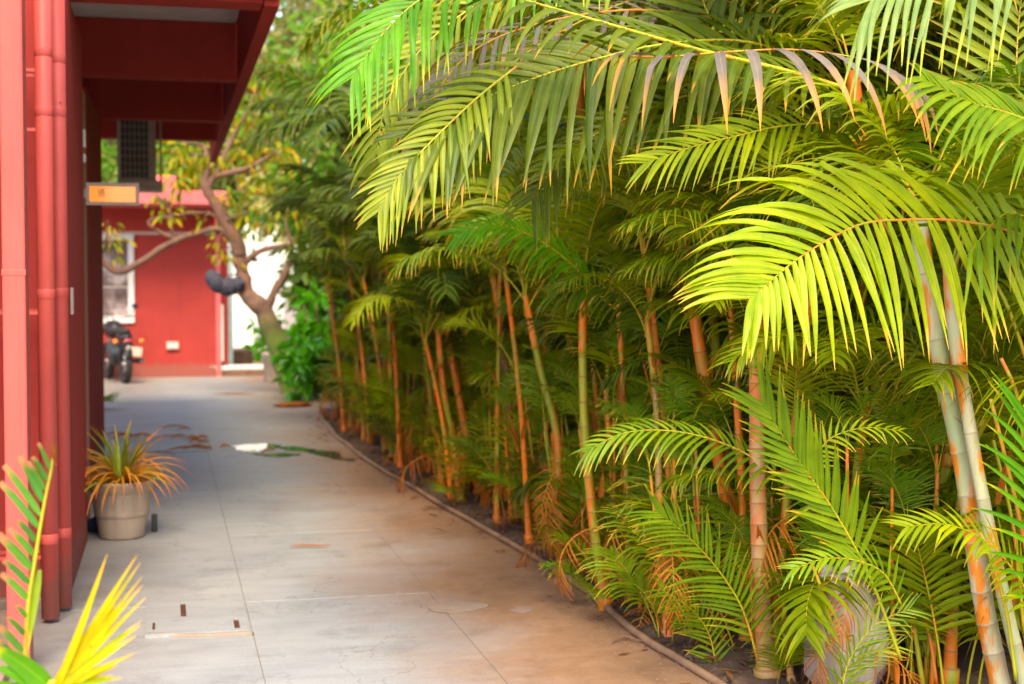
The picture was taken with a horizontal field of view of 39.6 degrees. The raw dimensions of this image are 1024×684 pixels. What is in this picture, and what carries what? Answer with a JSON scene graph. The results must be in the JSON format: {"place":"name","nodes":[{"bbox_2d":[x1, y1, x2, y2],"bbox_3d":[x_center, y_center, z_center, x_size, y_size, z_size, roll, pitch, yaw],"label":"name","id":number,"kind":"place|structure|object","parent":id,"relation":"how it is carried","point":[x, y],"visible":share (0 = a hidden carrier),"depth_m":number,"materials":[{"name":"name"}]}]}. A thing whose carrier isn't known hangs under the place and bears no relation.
{"place":"outdoors","nodes":[
{"label":"outdoors","id":0,"kind":"place"},
{"bbox_2d":[104,376,347,453],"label":"yard","id":1,"kind":"structure","parent":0,"point":[198,406],"depth_m":16.73,"materials":[{"name":"concrete"}]},
{"bbox_2d":[103,303,143,382],"bbox_3d":[-6.288,0.006,22.613,0.840,1.230,1.873,-1,3,-28],"label":"motorcycle","id":2,"kind":"object","parent":1,"relation":"on","point":[120,351],"visible":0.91,"depth_m":22.19,"materials":[{"name":"metal"}]},
{"bbox_2d":[102,59,305,394],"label":"pruned tree","id":3,"kind":"object","parent":1,"relation":"on","point":[260,307],"visible":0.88,"depth_m":19.55,"materials":[{"name":"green plant"}]},
{"bbox_2d":[205,269,244,295],"bbox_3d":[-3.933,-0.813,19.505,0.546,0.373,0.232,-1,2,-14],"label":"cloth wrap","id":4,"kind":"object","parent":3,"relation":"attached to","point":[216,282],"visible":1,"depth_m":19.43,"materials":[{"name":"grey fabric"}]},
{"bbox_2d":[268,330,336,401],"bbox_3d":[-2.681,0.373,18.866,1.030,1.070,1.202,1,2,25],"label":"shrub","id":5,"kind":"object","parent":1,"relation":"on","point":[297,364],"visible":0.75,"depth_m":18.61,"materials":[{"name":"green plant"}]},
{"bbox_2d":[286,276,344,383],"bbox_3d":[-2.893,0.016,20.706,1.054,1.946,1.180,-1,2,-14],"label":"shrub","id":6,"kind":"object","parent":1,"relation":"on","point":[316,316],"visible":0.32,"depth_m":20.72,"materials":[{"name":"green plant"}]},
{"bbox_2d":[233,305,297,363],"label":"ground","id":7,"kind":"structure","parent":0,"point":[289,317],"depth_m":65.28,"materials":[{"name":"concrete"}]},
{"bbox_2d":[0,0,279,680],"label":"red building","id":8,"kind":"structure","parent":7,"relation":"on","point":[79,79],"depth_m":6.67,"materials":[{"name":"paint"}]},
{"bbox_2d":[84,182,138,205],"bbox_3d":[-2.454,-0.902,8.688,0.344,0.137,0.040,-1,2,-14],"label":"hanging sign","id":9,"kind":"object","parent":8,"relation":"attached to","point":[112,194],"visible":1,"depth_m":8.68,"materials":[{"name":"paint"}]},
{"bbox_2d":[117,120,162,192],"bbox_3d":[-3.708,-1.961,14.166,0.434,0.921,0.350,-1,2,-14],"label":"air conditioner","id":10,"kind":"object","parent":8,"relation":"hanging from","point":[136,151],"visible":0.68,"depth_m":14.02,"materials":[{"name":"grey metal"}]},
{"bbox_2d":[101,108,253,230],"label":"broadleaf tree","id":11,"kind":"object","parent":7,"relation":"on","point":[109,168],"visible":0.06,"depth_m":27.58,"materials":[{"name":"green plant"}]},
{"bbox_2d":[102,175,263,377],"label":"building","id":12,"kind":"structure","parent":7,"relation":"on","point":[171,294],"depth_m":23.65,"materials":[{"name":"red paint"}]},
{"bbox_2d":[102,234,134,322],"bbox_3d":[-6.841,-1.040,23.347,1.241,1.473,0.048,-1,2,-14],"label":"window","id":13,"kind":"structure","parent":12,"relation":"in","point":[118,290],"depth_m":23.44,"materials":[{"name":"white glass"}]},
{"bbox_2d":[232,242,282,347],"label":"white wall","id":14,"kind":"structure","parent":7,"relation":"on","point":[264,277],"depth_m":35.47,"materials":[{"name":"paint"}]},
{"bbox_2d":[156,0,359,241],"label":"broadleaf tree","id":15,"kind":"object","parent":7,"relation":"on","point":[288,42],"visible":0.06,"depth_m":39.22,"materials":[{"name":"green plant"}]},
{"bbox_2d":[241,309,287,360],"bbox_3d":[-5.157,-0.061,29.694,1.047,1.300,1.025,-1,2,-14],"label":"shrub","id":16,"kind":"object","parent":7,"relation":"on","point":[256,345],"visible":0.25,"depth_m":29.58,"materials":[{"name":"green plant"}]},
{"bbox_2d":[283,238,347,331],"bbox_3d":[-3.687,-0.745,27.423,1.442,2.663,1.676,-1,2,-14],"label":"shrub","id":17,"kind":"object","parent":7,"relation":"on","point":[298,279],"visible":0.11,"depth_m":27.07,"materials":[{"name":"green plant"}]},
{"bbox_2d":[217,0,443,256],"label":"broadleaf tree","id":18,"kind":"object","parent":7,"relation":"on","point":[326,156],"visible":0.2,"depth_m":28.33,"materials":[{"name":"green plant"}]},
{"bbox_2d":[228,0,454,254],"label":"broadleaf tree","id":19,"kind":"object","parent":7,"relation":"on","point":[282,239],"visible":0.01,"depth_m":37.55,"materials":[{"name":"green plant"}]},
{"bbox_2d":[320,408,1023,683],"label":"soil bed","id":20,"kind":"object","parent":7,"relation":"on","point":[745,676],"visible":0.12,"depth_m":5.97,"materials":[{"name":"brown soil"}]},
{"bbox_2d":[261,171,354,416],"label":"cane palm","id":21,"kind":"object","parent":20,"relation":"on","point":[286,184],"visible":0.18,"depth_m":16.23,"materials":[{"name":"green plant"}]},
{"bbox_2d":[258,156,381,431],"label":"cane palm","id":22,"kind":"object","parent":20,"relation":"on","point":[281,207],"visible":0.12,"depth_m":14.79,"materials":[{"name":"green plant"}]},
{"bbox_2d":[265,235,384,430],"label":"cane palm","id":23,"kind":"object","parent":20,"relation":"on","point":[324,243],"visible":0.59,"depth_m":14.53,"materials":[{"name":"green plant"}]},
{"bbox_2d":[299,192,372,442],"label":"cane palm","id":24,"kind":"object","parent":20,"relation":"on","point":[321,214],"visible":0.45,"depth_m":13.35,"materials":[{"name":"green plant"}]},
{"bbox_2d":[240,62,442,302],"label":"cane palm","id":25,"kind":"object","parent":20,"relation":"on","point":[296,90],"visible":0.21,"depth_m":16.93,"materials":[{"name":"green plant"}]},
{"bbox_2d":[244,79,470,167],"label":"cane palm","id":26,"kind":"object","parent":20,"relation":"on","point":[297,120],"visible":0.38,"depth_m":14.20,"materials":[{"name":"green plant"}]},
{"bbox_2d":[335,314,380,439],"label":"palm shoots","id":27,"kind":"object","parent":20,"relation":"on","point":[366,358],"visible":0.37,"depth_m":13.55,"materials":[{"name":"green plant"}]},
{"bbox_2d":[295,208,429,448],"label":"cane palm","id":28,"kind":"object","parent":20,"relation":"on","point":[319,250],"visible":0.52,"depth_m":12.75,"materials":[{"name":"green plant"}]},
{"bbox_2d":[356,332,406,451],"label":"palm shoots","id":29,"kind":"object","parent":20,"relation":"on","point":[371,403],"visible":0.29,"depth_m":12.56,"materials":[{"name":"green plant"}]},
{"bbox_2d":[317,194,445,458],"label":"cane palm","id":30,"kind":"object","parent":20,"relation":"on","point":[344,213],"visible":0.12,"depth_m":12.52,"materials":[{"name":"green plant"}]},
{"bbox_2d":[311,161,456,433],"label":"cane palm","id":31,"kind":"object","parent":20,"relation":"on","point":[345,177],"visible":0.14,"depth_m":13.44,"materials":[{"name":"green plant"}]},
{"bbox_2d":[344,176,438,456],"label":"cane palm","id":32,"kind":"object","parent":20,"relation":"on","point":[389,376],"visible":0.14,"depth_m":12.23,"materials":[{"name":"green plant"}]},
{"bbox_2d":[360,334,426,466],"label":"palm shoots","id":33,"kind":"object","parent":20,"relation":"on","point":[391,432],"visible":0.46,"depth_m":11.96,"materials":[{"name":"green plant"}]},
{"bbox_2d":[307,156,482,467],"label":"cane palm","id":34,"kind":"object","parent":20,"relation":"on","point":[333,189],"visible":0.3,"depth_m":11.59,"materials":[{"name":"green plant"}]},
{"bbox_2d":[369,241,436,435],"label":"cane palm","id":35,"kind":"object","parent":20,"relation":"on","point":[383,332],"visible":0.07,"depth_m":12.34,"materials":[{"name":"green plant"}]},
{"bbox_2d":[341,172,473,493],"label":"cane palm","id":36,"kind":"object","parent":20,"relation":"on","point":[369,237],"visible":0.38,"depth_m":10.32,"materials":[{"name":"green plant"}]},
{"bbox_2d":[336,152,485,472],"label":"cane palm","id":37,"kind":"object","parent":20,"relation":"on","point":[355,190],"visible":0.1,"depth_m":11.03,"materials":[{"name":"green plant"}]},
{"bbox_2d":[287,0,540,308],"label":"cane palm","id":38,"kind":"object","parent":20,"relation":"on","point":[311,37],"visible":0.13,"depth_m":9.92,"materials":[{"name":"green plant"}]},
{"bbox_2d":[391,330,459,472],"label":"palm shoots","id":39,"kind":"object","parent":20,"relation":"on","point":[415,407],"visible":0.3,"depth_m":11.22,"materials":[{"name":"green plant"}]},
{"bbox_2d":[338,254,536,502],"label":"cane palm","id":40,"kind":"object","parent":20,"relation":"on","point":[441,380],"visible":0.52,"depth_m":9.64,"materials":[{"name":"green plant"}]},
{"bbox_2d":[403,351,473,486],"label":"palm shoots","id":41,"kind":"object","parent":20,"relation":"on","point":[423,425],"visible":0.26,"depth_m":10.67,"materials":[{"name":"green plant"}]},
{"bbox_2d":[365,265,512,498],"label":"cane palm","id":42,"kind":"object","parent":20,"relation":"on","point":[439,293],"visible":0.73,"depth_m":9.74,"materials":[{"name":"green plant"}]},
{"bbox_2d":[358,240,533,495],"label":"cane palm","id":43,"kind":"object","parent":20,"relation":"on","point":[454,372],"visible":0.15,"depth_m":10.09,"materials":[{"name":"green plant"}]},
{"bbox_2d":[410,327,494,491],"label":"palm shoots","id":44,"kind":"object","parent":20,"relation":"on","point":[452,401],"visible":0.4,"depth_m":10.22,"materials":[{"name":"green plant"}]},
{"bbox_2d":[404,212,506,482],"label":"cane palm","id":45,"kind":"object","parent":20,"relation":"on","point":[417,391],"visible":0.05,"depth_m":10.35,"materials":[{"name":"green plant"}]},
{"bbox_2d":[443,322,505,505],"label":"palm shoots","id":46,"kind":"object","parent":20,"relation":"on","point":[489,354],"visible":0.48,"depth_m":9.65,"materials":[{"name":"green plant"}]},
{"bbox_2d":[417,258,549,472],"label":"cane palm","id":47,"kind":"object","parent":20,"relation":"on","point":[474,386],"visible":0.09,"depth_m":10.07,"materials":[{"name":"green plant"}]},
{"bbox_2d":[406,190,561,518],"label":"cane palm","id":48,"kind":"object","parent":20,"relation":"on","point":[428,202],"visible":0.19,"depth_m":9.04,"materials":[{"name":"green plant"}]},
{"bbox_2d":[454,131,534,522],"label":"cane palm","id":49,"kind":"object","parent":20,"relation":"on","point":[485,169],"visible":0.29,"depth_m":8.94,"materials":[{"name":"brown plant"}]},
{"bbox_2d":[435,129,558,543],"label":"cane palm","id":50,"kind":"object","parent":20,"relation":"on","point":[522,426],"visible":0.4,"depth_m":8.11,"materials":[{"name":"green plant"}]},
{"bbox_2d":[438,254,577,473],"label":"cane palm","id":51,"kind":"object","parent":20,"relation":"on","point":[479,375],"visible":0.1,"depth_m":9.11,"materials":[{"name":"green plant"}]},
{"bbox_2d":[479,330,549,527],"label":"palm shoots","id":52,"kind":"object","parent":20,"relation":"on","point":[505,396],"visible":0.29,"depth_m":8.91,"materials":[{"name":"green plant"}]},
{"bbox_2d":[317,408,726,683],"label":"edging hose","id":53,"kind":"object","parent":20,"relation":"on","point":[664,650],"visible":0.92,"depth_m":7.19,"materials":[{"name":"brown rubber"}]},
{"bbox_2d":[478,321,576,534],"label":"palm shoots","id":54,"kind":"object","parent":20,"relation":"on","point":[499,481],"visible":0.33,"depth_m":8.45,"materials":[{"name":"green plant"}]},
{"bbox_2d":[385,174,676,571],"bbox_3d":[0.109,0.156,7.676,1.609,2.212,1.839,-1,2,-14],"label":"cane palm","id":55,"kind":"object","parent":20,"relation":"on","point":[560,522],"visible":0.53,"depth_m":7.51,"materials":[{"name":"green plant"}]},
{"bbox_2d":[502,87,614,525],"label":"cane palm","id":56,"kind":"object","parent":20,"relation":"on","point":[541,131],"visible":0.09,"depth_m":8.28,"materials":[{"name":"green plant"}]},
{"bbox_2d":[507,248,617,539],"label":"cane palm","id":57,"kind":"object","parent":20,"relation":"on","point":[551,303],"visible":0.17,"depth_m":7.72,"materials":[{"name":"green plant"}]},
{"bbox_2d":[490,255,643,495],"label":"cane palm","id":58,"kind":"object","parent":20,"relation":"on","point":[503,308],"visible":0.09,"depth_m":8.41,"materials":[{"name":"green plant"}]},
{"bbox_2d":[511,343,628,566],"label":"palm shoots","id":59,"kind":"object","parent":20,"relation":"on","point":[540,404],"visible":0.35,"depth_m":7.66,"materials":[{"name":"green plant"}]},
{"bbox_2d":[436,175,724,612],"bbox_3d":[0.441,0.181,6.764,1.885,2.126,1.914,-1,2,-14],"label":"cane palm","id":60,"kind":"object","parent":20,"relation":"on","point":[555,250],"visible":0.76,"depth_m":6.37,"materials":[{"name":"green plant"}]},
{"bbox_2d":[539,361,641,573],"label":"palm shoots","id":61,"kind":"object","parent":20,"relation":"on","point":[566,397],"visible":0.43,"depth_m":7.26,"materials":[{"name":"green plant"}]},
{"bbox_2d":[513,167,686,564],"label":"cane palm","id":62,"kind":"object","parent":20,"relation":"on","point":[596,427],"visible":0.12,"depth_m":7.39,"materials":[{"name":"green plant"}]},
{"bbox_2d":[519,177,711,511],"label":"cane palm","id":63,"kind":"object","parent":20,"relation":"on","point":[591,389],"visible":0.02,"depth_m":7.27,"materials":[{"name":"green plant"}]},
{"bbox_2d":[540,157,699,602],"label":"cane palm","id":64,"kind":"object","parent":20,"relation":"on","point":[623,350],"visible":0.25,"depth_m":6.65,"materials":[{"name":"green plant"}]},
{"bbox_2d":[519,301,727,579],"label":"cane palm","id":65,"kind":"object","parent":20,"relation":"on","point":[686,331],"visible":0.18,"depth_m":7.00,"materials":[{"name":"green plant"}]},
{"bbox_2d":[581,340,683,592],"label":"palm shoots","id":66,"kind":"object","parent":20,"relation":"on","point":[637,393],"visible":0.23,"depth_m":6.98,"materials":[{"name":"green plant"}]},
{"bbox_2d":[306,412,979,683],"bbox_3d":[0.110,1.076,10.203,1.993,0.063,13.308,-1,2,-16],"label":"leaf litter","id":67,"kind":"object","parent":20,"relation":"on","point":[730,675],"visible":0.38,"depth_m":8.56,"materials":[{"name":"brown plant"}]},
{"bbox_2d":[303,0,1023,651],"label":"cane palm","id":68,"kind":"object","parent":20,"relation":"on","point":[453,120],"visible":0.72,"depth_m":5.10,"materials":[{"name":"green plant"}]},
{"bbox_2d":[547,181,779,662],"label":"cane palm","id":69,"kind":"object","parent":20,"relation":"on","point":[666,624],"visible":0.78,"depth_m":5.59,"materials":[{"name":"green plant"}]},
{"bbox_2d":[598,404,730,626],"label":"palm shoots","id":70,"kind":"object","parent":20,"relation":"on","point":[639,463],"visible":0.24,"depth_m":6.38,"materials":[{"name":"green plant"}]},
{"bbox_2d":[595,365,735,629],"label":"palm shoots","id":71,"kind":"object","parent":20,"relation":"on","point":[689,465],"visible":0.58,"depth_m":6.08,"materials":[{"name":"green plant"}]},
{"bbox_2d":[561,104,777,619],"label":"cane palm","id":72,"kind":"object","parent":20,"relation":"on","point":[657,324],"visible":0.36,"depth_m":6.20,"materials":[{"name":"green plant"}]},
{"bbox_2d":[638,183,779,641],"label":"cane palm","id":73,"kind":"object","parent":20,"relation":"on","point":[709,405],"visible":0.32,"depth_m":5.93,"materials":[{"name":"green plant"}]},
{"bbox_2d":[504,44,944,509],"bbox_3d":[1.272,-0.383,8.240,2.653,3.133,2.223,-1,2,-14],"label":"cane palm","id":74,"kind":"object","parent":20,"relation":"on","point":[521,493],"visible":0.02,"depth_m":8.06,"materials":[{"name":"green plant"}]},
{"bbox_2d":[518,27,938,639],"bbox_3d":[0.787,0.027,5.955,1.785,2.512,1.708,1,3,31],"label":"cane palm","id":75,"kind":"object","parent":20,"relation":"on","point":[716,447],"visible":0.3,"depth_m":5.64,"materials":[{"name":"green plant"}]},
{"bbox_2d":[672,474,795,653],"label":"cane palm","id":76,"kind":"object","parent":20,"relation":"on","point":[713,506],"visible":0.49,"depth_m":5.58,"materials":[{"name":"green plant"}]},
{"bbox_2d":[450,0,1020,493],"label":"cane palm","id":77,"kind":"object","parent":20,"relation":"on","point":[658,20],"visible":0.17,"depth_m":6.16,"materials":[{"name":"green plant"}]},
{"bbox_2d":[583,145,932,519],"bbox_3d":[1.113,0.192,6.487,1.549,2.117,1.699,-1,2,-14],"label":"cane palm","id":78,"kind":"object","parent":20,"relation":"on","point":[713,342],"visible":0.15,"depth_m":6.35,"materials":[{"name":"green plant"}]},
{"bbox_2d":[608,207,940,683],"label":"cane palm","id":79,"kind":"object","parent":20,"relation":"on","point":[768,667],"visible":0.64,"depth_m":5.34,"materials":[{"name":"green plant"}]},
{"bbox_2d":[723,542,840,683],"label":"cane palm","id":80,"kind":"object","parent":20,"relation":"on","point":[790,672],"visible":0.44,"depth_m":5.31,"materials":[{"name":"green plant"}]},
{"bbox_2d":[606,150,1006,646],"bbox_3d":[1.117,0.213,5.899,1.539,2.121,2.102,-1,2,-14],"label":"cane palm","id":81,"kind":"object","parent":20,"relation":"on","point":[706,205],"visible":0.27,"depth_m":5.73,"materials":[{"name":"green plant"}]},
{"bbox_2d":[660,91,984,624],"bbox_3d":[1.355,0.175,5.609,1.206,2.219,1.374,1,3,31],"label":"cane palm","id":82,"kind":"object","parent":20,"relation":"on","point":[852,128],"visible":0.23,"depth_m":5.34,"materials":[{"name":"green plant"}]},
{"bbox_2d":[726,374,918,656],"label":"palm shoots","id":83,"kind":"object","parent":20,"relation":"on","point":[771,513],"visible":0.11,"depth_m":5.71,"materials":[{"name":"green plant"}]},
{"bbox_2d":[709,124,961,665],"bbox_3d":[1.196,0.209,5.438,0.868,2.163,1.082,-1,2,-14],"label":"cane palm","id":84,"kind":"object","parent":20,"relation":"on","point":[801,383],"visible":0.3,"depth_m":5.36,"materials":[{"name":"green plant"}]},
{"bbox_2d":[680,329,1008,586],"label":"cane palm","id":85,"kind":"object","parent":20,"relation":"on","point":[904,458],"visible":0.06,"depth_m":5.83,"materials":[{"name":"green plant"}]},
{"bbox_2d":[802,560,888,683],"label":"boulder","id":86,"kind":"object","parent":20,"relation":"on","point":[829,657],"visible":0.51,"depth_m":5.18,"materials":[{"name":"stone"}]},
{"bbox_2d":[670,0,1023,370],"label":"cane palm","id":87,"kind":"object","parent":20,"relation":"on","point":[742,277],"visible":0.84,"depth_m":4.38,"materials":[{"name":"green plant"}]},
{"bbox_2d":[672,218,1023,660],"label":"cane palm","id":88,"kind":"object","parent":20,"relation":"on","point":[842,356],"visible":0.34,"depth_m":5.31,"materials":[{"name":"green plant"}]},
{"bbox_2d":[771,387,924,683],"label":"palm shoots","id":89,"kind":"object","parent":20,"relation":"on","point":[811,526],"visible":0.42,"depth_m":5.20,"materials":[{"name":"green plant"}]},
{"bbox_2d":[679,8,1022,635],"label":"cane palm","id":90,"kind":"object","parent":20,"relation":"on","point":[883,62],"visible":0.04,"depth_m":6.62,"materials":[{"name":"green plant"}]},
{"bbox_2d":[806,379,920,611],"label":"palm shoots","id":91,"kind":"object","parent":20,"relation":"on","point":[852,456],"visible":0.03,"depth_m":5.71,"materials":[{"name":"green plant"}]},
{"bbox_2d":[710,0,1023,484],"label":"cane palm","id":92,"kind":"object","parent":20,"relation":"on","point":[1011,438],"visible":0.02,"depth_m":6.47,"materials":[{"name":"green plant"}]},
{"bbox_2d":[719,59,1023,683],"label":"cane palm","id":93,"kind":"object","parent":20,"relation":"on","point":[807,451],"visible":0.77,"depth_m":4.60,"materials":[{"name":"green plant"}]},
{"bbox_2d":[731,0,1023,665],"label":"cane palm","id":94,"kind":"object","parent":20,"relation":"on","point":[817,601],"visible":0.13,"depth_m":5.24,"materials":[{"name":"green plant"}]},
{"bbox_2d":[757,125,1023,683],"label":"cane palm","id":95,"kind":"object","parent":20,"relation":"on","point":[1007,597],"visible":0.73,"depth_m":4.66,"materials":[{"name":"green plant"}]},
{"bbox_2d":[791,430,1013,649],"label":"palm shoots","id":96,"kind":"object","parent":20,"relation":"on","point":[923,494],"visible":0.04,"depth_m":5.37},
{"bbox_2d":[803,0,1023,193],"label":"cane palm","id":97,"kind":"object","parent":20,"relation":"on","point":[1004,120],"visible":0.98,"depth_m":3.98,"materials":[{"name":"green plant"}]},
{"bbox_2d":[810,318,1023,683],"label":"cane palm","id":98,"kind":"object","parent":20,"relation":"on","point":[981,388],"visible":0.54,"depth_m":5.03,"materials":[{"name":"green plant"}]},
{"bbox_2d":[839,356,995,683],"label":"palm shoots","id":99,"kind":"object","parent":20,"relation":"on","point":[893,480],"visible":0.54,"depth_m":5.21,"materials":[{"name":"green plant"}]},
{"bbox_2d":[826,265,1023,666],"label":"cane palm","id":100,"kind":"object","parent":20,"relation":"on","point":[975,327],"visible":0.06,"depth_m":5.25,"materials":[{"name":"green plant"}]},
{"bbox_2d":[8,447,710,683],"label":"path","id":101,"kind":"structure","parent":0,"point":[338,608],"depth_m":7.02,"materials":[{"name":"concrete"}]},
{"bbox_2d":[0,438,145,683],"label":"young palm","id":102,"kind":"object","parent":101,"relation":"on","point":[81,660],"visible":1,"depth_m":2.80,"materials":[{"name":"yellow plant"}]},
{"bbox_2d":[85,419,192,539],"bbox_3d":[-2.330,0.823,8.516,0.847,0.694,0.859,-1,2,-14],"label":"potted plant","id":103,"kind":"object","parent":101,"relation":"on","point":[120,489],"visible":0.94,"depth_m":8.42,"materials":[{"name":"plant"}]},
{"bbox_2d":[145,596,253,637],"bbox_3d":[-1.419,1.250,6.431,0.458,0.029,0.736,-1,2,-14],"label":"drain cover","id":104,"kind":"object","parent":101,"relation":"on","point":[211,617],"visible":1,"depth_m":6.38,"materials":[{"name":"concrete"}]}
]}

